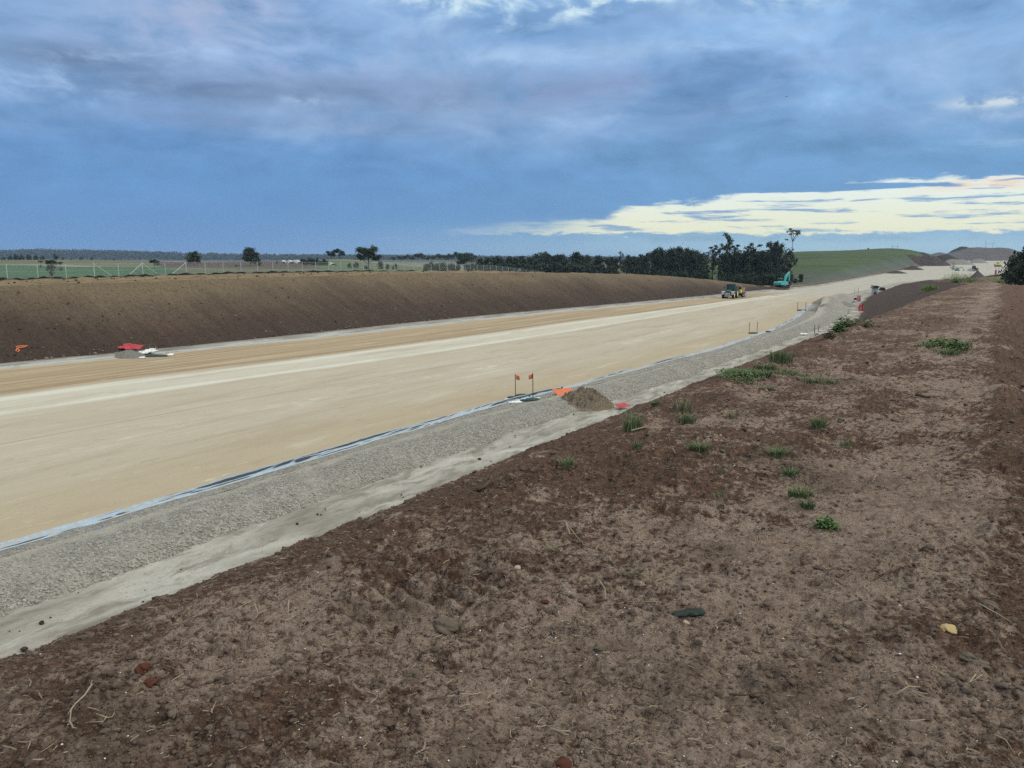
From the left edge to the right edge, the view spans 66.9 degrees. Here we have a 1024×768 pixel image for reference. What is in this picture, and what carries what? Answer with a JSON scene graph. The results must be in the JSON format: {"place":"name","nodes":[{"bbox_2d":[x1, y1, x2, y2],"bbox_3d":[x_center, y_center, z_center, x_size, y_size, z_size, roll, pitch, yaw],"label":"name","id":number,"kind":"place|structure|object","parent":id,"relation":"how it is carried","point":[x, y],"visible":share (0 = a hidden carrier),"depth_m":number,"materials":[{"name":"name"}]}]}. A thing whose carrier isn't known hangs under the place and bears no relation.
{"place":"outdoors","nodes":[
{"label":"outdoors","id":0,"kind":"place"},
{"bbox_2d":[0,251,441,259],"bbox_3d":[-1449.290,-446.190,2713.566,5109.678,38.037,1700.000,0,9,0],"label":"hills","id":1,"kind":"structure","parent":0,"point":[133,259],"depth_m":2266.34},
{"bbox_2d":[0,248,639,259],"bbox_3d":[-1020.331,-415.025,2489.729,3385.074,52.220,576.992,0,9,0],"label":"woodland","id":2,"kind":"object","parent":1,"relation":"on","point":[97,254],"visible":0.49,"depth_m":2382.39,"materials":[{"name":"green plant"}]},
{"bbox_2d":[0,270,804,286],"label":"bank top","id":3,"kind":"structure","parent":0,"point":[48,281],"depth_m":89.08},
{"bbox_2d":[0,270,470,280],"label":"silt barrier","id":4,"kind":"object","parent":3,"relation":"on","point":[98,276],"visible":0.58,"depth_m":97.63,"materials":[{"name":"fabric"}]},
{"bbox_2d":[0,262,541,277],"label":"boundary fence","id":5,"kind":"object","parent":3,"relation":"on","point":[223,270],"visible":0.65,"depth_m":98.77,"materials":[{"name":"metal"}]},
{"bbox_2d":[8,270,687,283],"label":"top clods","id":6,"kind":"object","parent":3,"relation":"on","point":[243,274],"visible":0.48,"depth_m":90.79,"materials":[{"name":"soil"}]},
{"bbox_2d":[758,272,772,285],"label":"belt shrub","id":7,"kind":"object","parent":3,"relation":"on","point":[766,278],"visible":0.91,"depth_m":226.91,"materials":[{"name":"green plant"}]},
{"bbox_2d":[0,272,822,362],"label":"cut bank","id":8,"kind":"structure","parent":0,"point":[28,313],"depth_m":83.52,"materials":[{"name":"soil"}]},
{"bbox_2d":[118,343,144,349],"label":"scrap","id":9,"kind":"object","parent":8,"relation":"on","point":[127,346],"visible":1,"depth_m":65.40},
{"bbox_2d":[0,273,740,362],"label":"bank clods","id":10,"kind":"object","parent":8,"relation":"on","point":[291,311],"visible":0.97,"depth_m":80.28,"materials":[{"name":"soil"}]},
{"bbox_2d":[0,248,1005,495],"bbox_3d":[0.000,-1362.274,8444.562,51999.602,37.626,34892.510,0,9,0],"label":"ground","id":11,"kind":"structure","parent":0,"point":[816,267],"depth_m":311.66,"materials":[{"name":"plant"}]},
{"bbox_2d":[38,260,63,275],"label":"small leafy tree","id":12,"kind":"object","parent":11,"relation":"on","point":[51,262],"visible":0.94,"depth_m":98.64,"materials":[{"name":"green plant"}]},
{"bbox_2d":[185,251,201,264],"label":"broad tree","id":13,"kind":"object","parent":11,"relation":"on","point":[193,257],"visible":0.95,"depth_m":231.04,"materials":[{"name":"green plant"}]},
{"bbox_2d":[242,247,260,265],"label":"broad tree","id":14,"kind":"object","parent":11,"relation":"on","point":[250,252],"visible":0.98,"depth_m":226.50,"materials":[{"name":"green plant"}]},
{"bbox_2d":[355,244,381,268],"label":"eucalypt tree","id":15,"kind":"object","parent":11,"relation":"on","point":[368,253],"visible":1,"depth_m":186.19,"materials":[{"name":"green plant"}]},
{"bbox_2d":[0,283,904,657],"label":"drain","id":16,"kind":"object","parent":11,"relation":"on","point":[86,607],"visible":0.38,"depth_m":23.64,"materials":[{"name":"concrete"}]},
{"bbox_2d":[9,335,815,651],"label":"drain clods","id":17,"kind":"object","parent":16,"relation":"on","point":[23,649],"visible":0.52,"depth_m":19.55,"materials":[{"name":"soil"}]},
{"bbox_2d":[0,266,924,367],"bbox_3d":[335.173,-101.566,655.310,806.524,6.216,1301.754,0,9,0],"label":"road verge","id":18,"kind":"structure","parent":11,"relation":"on","point":[324,333],"depth_m":87.28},
{"bbox_2d":[113,350,145,358],"bbox_3d":[-31.421,-2.465,63.705,2.902,0.602,4.524,-7,12,-36],"label":"gravel heap","id":19,"kind":"object","parent":18,"relation":"on","point":[129,354],"visible":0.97,"depth_m":63.10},
{"bbox_2d":[9,274,747,360],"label":"bank stones","id":20,"kind":"object","parent":18,"relation":"on","point":[46,358],"visible":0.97,"depth_m":88.84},
{"bbox_2d":[774,271,791,288],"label":"excavator","id":21,"kind":"object","parent":18,"relation":"on","point":[781,283],"visible":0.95,"depth_m":201.96,"materials":[{"name":"metal"}]},
{"bbox_2d":[456,252,470,270],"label":"pale gum tree","id":22,"kind":"object","parent":11,"relation":"on","point":[463,258],"visible":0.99,"depth_m":325.02,"materials":[{"name":"green plant"}]},
{"bbox_2d":[0,273,994,557],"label":"road shoulder","id":23,"kind":"object","parent":11,"relation":"on","point":[808,313],"visible":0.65,"depth_m":31.07},
{"bbox_2d":[0,272,1003,616],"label":"gravel shoulder","id":24,"kind":"object","parent":11,"relation":"on","point":[14,566],"visible":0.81,"depth_m":26.44},
{"bbox_2d":[0,313,843,615],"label":"crushed rock","id":25,"kind":"object","parent":24,"relation":"on","point":[302,499],"visible":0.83,"depth_m":25.14,"materials":[{"name":"gravel"}]},
{"bbox_2d":[552,387,571,395],"bbox_3d":[3.043,0.467,45.342,1.305,0.404,0.683,-5,10,-28],"label":"orange sheet","id":26,"kind":"object","parent":24,"relation":"on","point":[561,391],"visible":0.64,"depth_m":45.34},
{"bbox_2d":[561,386,614,411],"bbox_3d":[4.222,0.801,43.780,3.674,1.276,3.360,0,9,0],"label":"dirt heap","id":27,"kind":"object","parent":24,"relation":"on","point":[583,399],"visible":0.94,"depth_m":43.12,"materials":[{"name":"soil"}]},
{"bbox_2d":[0,276,1023,767],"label":"berm","id":28,"kind":"structure","parent":11,"relation":"on","point":[994,314],"depth_m":4.17,"materials":[{"name":"soil"}]},
{"bbox_2d":[67,684,92,728],"bbox_3d":[-1.798,1.339,3.209,0.058,0.029,0.324,-3,10,-18],"label":"twig","id":29,"kind":"object","parent":28,"relation":"on","point":[70,710],"visible":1,"depth_m":3.20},
{"bbox_2d":[134,662,150,674],"bbox_3d":[-1.680,1.298,3.529,0.061,0.056,0.074,3,10,15],"label":"clay clod","id":30,"kind":"object","parent":28,"relation":"on","point":[142,668],"visible":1,"depth_m":3.51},
{"bbox_2d":[143,677,157,687],"bbox_3d":[-1.618,1.337,3.467,0.053,0.037,0.066,2,9,12],"label":"clay clod","id":31,"kind":"object","parent":28,"relation":"on","point":[150,682],"visible":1,"depth_m":3.45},
{"bbox_2d":[407,668,419,677],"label":"stone","id":32,"kind":"object","parent":28,"relation":"on","point":[413,672],"visible":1,"depth_m":3.53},
{"bbox_2d":[433,616,459,635],"bbox_3d":[-0.343,1.252,3.996,0.144,0.103,0.126,4,10,23],"label":"stone","id":33,"kind":"object","parent":28,"relation":"on","point":[444,625],"visible":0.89,"depth_m":3.96,"materials":[{"name":"stone"}]},
{"bbox_2d":[0,293,1023,767],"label":"soil clods","id":34,"kind":"object","parent":28,"relation":"on","point":[456,763],"visible":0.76,"depth_m":3.60,"materials":[{"name":"soil"}]},
{"bbox_2d":[0,355,1023,767],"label":"fine crumbs","id":35,"kind":"object","parent":28,"relation":"on","point":[298,761],"visible":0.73,"depth_m":3.53,"materials":[{"name":"soil"}]},
{"bbox_2d":[2,336,1023,767],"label":"straw litter","id":36,"kind":"object","parent":28,"relation":"on","point":[606,652],"visible":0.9,"depth_m":3.43,"materials":[{"name":"plant"}]},
{"bbox_2d":[15,353,1023,767],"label":"brown pebbles","id":37,"kind":"object","parent":28,"relation":"on","point":[587,627],"visible":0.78,"depth_m":3.48,"materials":[{"name":"stone"}]},
{"bbox_2d":[61,496,988,765],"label":"white pebbles","id":38,"kind":"object","parent":28,"relation":"on","point":[541,656],"visible":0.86,"depth_m":3.34,"materials":[{"name":"stone"}]},
{"bbox_2d":[556,757,571,767],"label":"clay clod","id":39,"kind":"object","parent":28,"relation":"on","point":[563,762],"visible":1,"depth_m":2.76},
{"bbox_2d":[554,455,578,469],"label":"grass tuft","id":40,"kind":"object","parent":28,"relation":"on","point":[568,463],"visible":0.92,"depth_m":7.22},
{"bbox_2d":[619,411,645,431],"bbox_3d":[1.363,0.417,8.669,0.310,0.264,0.381,-6,11,-33],"label":"grass tuft","id":41,"kind":"object","parent":28,"relation":"on","point":[633,424],"visible":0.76,"depth_m":8.63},
{"bbox_2d":[649,653,664,662],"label":"stone","id":42,"kind":"object","parent":28,"relation":"on","point":[655,656],"visible":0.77,"depth_m":3.51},
{"bbox_2d":[669,398,696,413],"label":"grass tuft","id":43,"kind":"object","parent":28,"relation":"on","point":[683,408],"visible":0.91,"depth_m":9.78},
{"bbox_2d":[674,412,696,424],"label":"grass tuft","id":44,"kind":"object","parent":28,"relation":"on","point":[689,420],"visible":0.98,"depth_m":8.97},
{"bbox_2d":[672,607,706,617],"bbox_3d":[0.890,1.157,3.921,0.180,0.038,0.064,-2,9,-12],"label":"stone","id":45,"kind":"object","parent":28,"relation":"on","point":[690,612],"visible":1,"depth_m":3.91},
{"bbox_2d":[682,438,715,452],"bbox_3d":[1.765,0.582,7.285,0.383,0.129,0.372,0,9,0],"label":"grass tuft","id":46,"kind":"object","parent":28,"relation":"on","point":[698,447],"visible":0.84,"depth_m":7.29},
{"bbox_2d":[714,368,765,383],"bbox_3d":[3.730,-0.168,12.553,0.819,0.119,1.752,0,9,0],"label":"leafy weed","id":47,"kind":"object","parent":28,"relation":"on","point":[733,374],"visible":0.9,"depth_m":12.56,"materials":[{"name":"green plant"}]},
{"bbox_2d":[752,362,777,370],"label":"grass tuft","id":48,"kind":"object","parent":28,"relation":"on","point":[768,368],"visible":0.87,"depth_m":13.08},
{"bbox_2d":[736,367,806,377],"bbox_3d":[4.192,-0.185,12.665,1.209,0.098,1.242,0,9,0],"label":"grass tuft","id":49,"kind":"object","parent":28,"relation":"on","point":[766,372],"visible":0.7,"depth_m":12.73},
{"bbox_2d":[762,445,790,457],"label":"grass tuft","id":50,"kind":"object","parent":28,"relation":"on","point":[777,452],"visible":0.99,"depth_m":7.14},
{"bbox_2d":[767,350,795,362],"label":"grass tuft","id":51,"kind":"object","parent":28,"relation":"on","point":[782,357],"visible":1,"depth_m":14.09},
{"bbox_2d":[780,466,803,476],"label":"grass tuft","id":52,"kind":"object","parent":28,"relation":"on","point":[789,472],"visible":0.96,"depth_m":6.45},
{"bbox_2d":[786,484,818,498],"bbox_3d":[2.209,0.819,5.903,0.296,0.077,0.300,0,9,0],"label":"grass tuft","id":53,"kind":"object","parent":28,"relation":"on","point":[796,493],"visible":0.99,"depth_m":5.90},
{"bbox_2d":[796,498,819,508],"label":"grass tuft","id":54,"kind":"object","parent":28,"relation":"on","point":[808,505],"visible":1,"depth_m":5.58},
{"bbox_2d":[810,414,828,428],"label":"grass tuft","id":55,"kind":"object","parent":28,"relation":"on","point":[816,424],"visible":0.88,"depth_m":8.39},
{"bbox_2d":[800,375,839,384],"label":"grass tuft","id":56,"kind":"object","parent":28,"relation":"on","point":[818,380],"visible":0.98,"depth_m":11.45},
{"bbox_2d":[813,515,839,531],"bbox_3d":[2.123,0.927,5.231,0.197,0.085,0.193,0,9,0],"label":"leafy weed","id":57,"kind":"object","parent":28,"relation":"on","point":[825,522],"visible":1,"depth_m":5.21,"materials":[{"name":"green plant"}]},
{"bbox_2d":[830,322,846,331],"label":"leafy weed","id":58,"kind":"object","parent":28,"relation":"on","point":[841,327],"visible":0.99,"depth_m":20.31,"materials":[{"name":"green plant"}]},
{"bbox_2d":[832,315,860,326],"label":"leafy weed","id":59,"kind":"object","parent":28,"relation":"on","point":[843,321],"visible":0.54,"depth_m":21.72,"materials":[{"name":"green plant"}]},
{"bbox_2d":[850,317,881,327],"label":"leafy weed","id":60,"kind":"object","parent":28,"relation":"on","point":[868,324],"visible":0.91,"depth_m":21.14,"materials":[{"name":"green plant"}]},
{"bbox_2d":[931,347,961,355],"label":"grass tuft","id":61,"kind":"object","parent":28,"relation":"on","point":[949,352],"visible":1,"depth_m":13.86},
{"bbox_2d":[940,623,956,633],"bbox_3d":[2.009,1.128,3.566,0.072,0.039,0.088,5,11,30],"label":"stone","id":62,"kind":"object","parent":28,"relation":"on","point":[951,628],"visible":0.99,"depth_m":3.55,"materials":[{"name":"yellow stone"}]},
{"bbox_2d":[937,338,971,351],"bbox_3d":[8.309,-0.741,14.557,0.605,0.236,0.607,8,12,42],"label":"leafy weed","id":63,"kind":"object","parent":28,"relation":"on","point":[954,344],"visible":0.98,"depth_m":14.54,"materials":[{"name":"green plant"}]},
{"bbox_2d":[959,652,975,662],"bbox_3d":[1.981,1.193,3.372,0.060,0.052,0.068,-8,12,-41],"label":"stone","id":64,"kind":"object","parent":28,"relation":"on","point":[965,657],"visible":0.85,"depth_m":3.36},
{"bbox_2d":[967,659,991,668],"bbox_3d":[2.015,1.205,3.341,0.091,0.035,0.073,4,10,21],"label":"stone","id":65,"kind":"object","parent":28,"relation":"on","point":[984,664],"visible":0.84,"depth_m":3.32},
{"bbox_2d":[981,599,1000,611],"bbox_3d":[2.366,1.103,3.835,0.076,0.063,0.097,-5,10,-26],"label":"stone","id":66,"kind":"object","parent":28,"relation":"on","point":[987,603],"visible":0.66,"depth_m":3.82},
{"bbox_2d":[529,251,553,266],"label":"belt tree","id":67,"kind":"object","parent":11,"relation":"on","point":[545,257],"visible":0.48,"depth_m":294.56,"materials":[{"name":"green plant"}]},
{"bbox_2d":[552,253,566,264],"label":"belt tree","id":68,"kind":"object","parent":11,"relation":"on","point":[559,258],"visible":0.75,"depth_m":313.21,"materials":[{"name":"green plant"}]},
{"bbox_2d":[567,252,581,266],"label":"belt tree","id":69,"kind":"object","parent":11,"relation":"on","point":[575,258],"visible":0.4,"depth_m":294.80,"materials":[{"name":"green plant"}]},
{"bbox_2d":[571,263,588,272],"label":"belt shrub","id":70,"kind":"object","parent":11,"relation":"on","point":[579,268],"visible":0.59,"depth_m":280.87,"materials":[{"name":"green plant"}]},
{"bbox_2d":[586,263,606,273],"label":"belt shrub","id":71,"kind":"object","parent":11,"relation":"on","point":[598,268],"visible":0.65,"depth_m":282.67,"materials":[{"name":"green plant"}]},
{"bbox_2d":[602,256,614,273],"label":"belt tree","id":72,"kind":"object","parent":11,"relation":"on","point":[610,261],"visible":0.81,"depth_m":288.33,"materials":[{"name":"green plant"}]},
{"bbox_2d":[611,257,620,273],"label":"belt tree","id":73,"kind":"object","parent":11,"relation":"on","point":[616,267],"visible":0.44,"depth_m":296.04,"materials":[{"name":"green plant"}]},
{"bbox_2d":[620,254,635,273],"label":"belt tree","id":74,"kind":"object","parent":11,"relation":"on","point":[628,260],"visible":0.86,"depth_m":287.86,"materials":[{"name":"green plant"}]},
{"bbox_2d":[639,254,650,274],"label":"belt tree","id":75,"kind":"object","parent":11,"relation":"on","point":[645,260],"visible":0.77,"depth_m":287.82,"materials":[{"name":"green plant"}]},
{"bbox_2d":[645,246,665,274],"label":"belt tree","id":76,"kind":"object","parent":11,"relation":"on","point":[655,255],"visible":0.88,"depth_m":258.01,"materials":[{"name":"green plant"}]},
{"bbox_2d":[653,247,667,271],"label":"belt tree","id":77,"kind":"object","parent":11,"relation":"on","point":[662,253],"visible":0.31,"depth_m":264.94,"materials":[{"name":"green plant"}]},
{"bbox_2d":[664,246,681,275],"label":"belt tree","id":78,"kind":"object","parent":11,"relation":"on","point":[674,258],"visible":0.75,"depth_m":257.63,"materials":[{"name":"green plant"}]},
{"bbox_2d":[670,243,687,274],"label":"belt tree","id":79,"kind":"object","parent":11,"relation":"on","point":[680,250],"visible":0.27,"depth_m":264.35,"materials":[{"name":"green plant"}]},
{"bbox_2d":[681,248,700,276],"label":"belt tree","id":80,"kind":"object","parent":11,"relation":"on","point":[693,261],"visible":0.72,"depth_m":258.32,"materials":[{"name":"green plant"}]},
{"bbox_2d":[694,249,704,271],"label":"belt tree","id":81,"kind":"object","parent":11,"relation":"on","point":[701,257],"visible":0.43,"depth_m":264.46,"materials":[{"name":"green plant"}]},
{"bbox_2d":[695,270,712,279],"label":"belt shrub","id":82,"kind":"object","parent":11,"relation":"on","point":[702,275],"visible":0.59,"depth_m":246.81,"materials":[{"name":"green plant"}]},
{"bbox_2d":[703,246,717,278],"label":"slim tree","id":83,"kind":"object","parent":11,"relation":"on","point":[713,265],"visible":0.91,"depth_m":251.58,"materials":[{"name":"green plant"}]},
{"bbox_2d":[711,243,724,267],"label":"slim tree","id":84,"kind":"object","parent":11,"relation":"on","point":[716,254],"visible":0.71,"depth_m":248.81,"materials":[{"name":"green plant"}]},
{"bbox_2d":[716,250,731,276],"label":"belt tree","id":85,"kind":"object","parent":11,"relation":"on","point":[725,259],"visible":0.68,"depth_m":232.44,"materials":[{"name":"green plant"}]},
{"bbox_2d":[718,272,734,281],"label":"belt shrub","id":86,"kind":"object","parent":11,"relation":"on","point":[724,277],"visible":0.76,"depth_m":226.84,"materials":[{"name":"green plant"}]},
{"bbox_2d":[722,232,734,270],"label":"slim tree","id":87,"kind":"object","parent":11,"relation":"on","point":[728,247],"visible":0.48,"depth_m":241.98,"materials":[{"name":"green plant"}]},
{"bbox_2d":[726,252,738,275],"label":"belt tree","id":88,"kind":"object","parent":11,"relation":"on","point":[733,260],"visible":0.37,"depth_m":238.23,"materials":[{"name":"green plant"}]},
{"bbox_2d":[733,249,754,276],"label":"belt tree","id":89,"kind":"object","parent":11,"relation":"on","point":[745,264],"visible":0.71,"depth_m":232.26,"materials":[{"name":"green plant"}]},
{"bbox_2d":[742,272,758,284],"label":"belt shrub","id":90,"kind":"object","parent":11,"relation":"on","point":[748,280],"visible":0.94,"depth_m":227.53,"materials":[{"name":"green plant"}]},
{"bbox_2d":[743,243,763,270],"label":"slim tree","id":91,"kind":"object","parent":11,"relation":"on","point":[756,260],"visible":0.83,"depth_m":235.76,"materials":[{"name":"green plant"}]},
{"bbox_2d":[756,250,772,278],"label":"belt tree","id":92,"kind":"object","parent":11,"relation":"on","point":[766,263],"visible":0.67,"depth_m":232.27,"materials":[{"name":"green plant"}]},
{"bbox_2d":[758,249,781,274],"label":"belt tree","id":93,"kind":"object","parent":11,"relation":"on","point":[775,269],"visible":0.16,"depth_m":238.25,"materials":[{"name":"green plant"}]},
{"bbox_2d":[766,240,788,268],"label":"slim tree","id":94,"kind":"object","parent":11,"relation":"on","point":[777,247],"visible":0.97,"depth_m":234.48,"materials":[{"name":"green plant"}]},
{"bbox_2d":[779,247,798,281],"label":"cone tree","id":95,"kind":"object","parent":11,"relation":"on","point":[788,264],"visible":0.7,"depth_m":254.68,"materials":[{"name":"green plant"}]},
{"bbox_2d":[906,255,950,265],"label":"clay mound","id":96,"kind":"object","parent":11,"relation":"on","point":[928,260],"visible":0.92,"depth_m":547.06,"materials":[{"name":"soil"}]},
{"bbox_2d":[920,252,959,260],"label":"clay mound","id":97,"kind":"object","parent":11,"relation":"on","point":[945,257],"visible":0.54,"depth_m":627.87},
{"bbox_2d":[932,247,1022,260],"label":"spoil heap","id":98,"kind":"object","parent":11,"relation":"on","point":[988,254],"visible":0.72,"depth_m":893.62,"materials":[{"name":"soil"}]},
{"bbox_2d":[998,255,1022,284],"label":"thicket bush","id":99,"kind":"object","parent":11,"relation":"on","point":[1009,264],"visible":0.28,"depth_m":91.20,"materials":[{"name":"green plant"}]},
{"bbox_2d":[1000,249,1023,284],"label":"thicket bush","id":100,"kind":"object","parent":11,"relation":"on","point":[1021,256],"visible":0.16,"depth_m":94.23,"materials":[{"name":"green plant"}]},
{"bbox_2d":[1002,261,1023,284],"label":"thicket bush","id":101,"kind":"object","parent":11,"relation":"on","point":[1012,279],"visible":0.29,"depth_m":87.24,"materials":[{"name":"green plant"}]},
{"bbox_2d":[1006,259,1023,284],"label":"thicket bush","id":102,"kind":"object","parent":11,"relation":"on","point":[1018,272],"visible":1,"depth_m":85.37,"materials":[{"name":"green plant"}]},
{"bbox_2d":[0,261,1007,542],"bbox_3d":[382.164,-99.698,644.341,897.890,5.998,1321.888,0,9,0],"label":"road","id":103,"kind":"structure","parent":0,"point":[82,439],"depth_m":48.01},
{"bbox_2d":[0,388,553,550],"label":"liner strip","id":104,"kind":"object","parent":103,"relation":"on","point":[219,483],"visible":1,"depth_m":28.20,"materials":[{"name":"plastic"}]},
{"bbox_2d":[0,298,696,368],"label":"liner strip","id":105,"kind":"object","parent":103,"relation":"on","point":[32,364],"visible":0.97,"depth_m":75.53,"materials":[{"name":"plastic"}]},
{"bbox_2d":[559,303,811,387],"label":"liner strip","id":106,"kind":"object","parent":103,"relation":"on","point":[799,314],"visible":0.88,"depth_m":62.45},
{"bbox_2d":[721,283,738,298],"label":"tractor","id":107,"kind":"object","parent":103,"relation":"on","point":[732,289],"visible":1,"depth_m":155.41,"materials":[{"name":"metal"}]},
{"bbox_2d":[946,259,974,264],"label":"gravel heap","id":108,"kind":"object","parent":103,"relation":"on","point":[958,262],"visible":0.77,"depth_m":586.30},
{"bbox_2d":[858,277,975,319],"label":"cut slope","id":109,"kind":"structure","parent":0,"point":[888,300],"depth_m":133.46,"materials":[{"name":"soil"}]},
{"bbox_2d":[940,272,974,282],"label":"leafy weed","id":110,"kind":"object","parent":109,"relation":"on","point":[958,278],"visible":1,"depth_m":152.04,"materials":[{"name":"green plant"}]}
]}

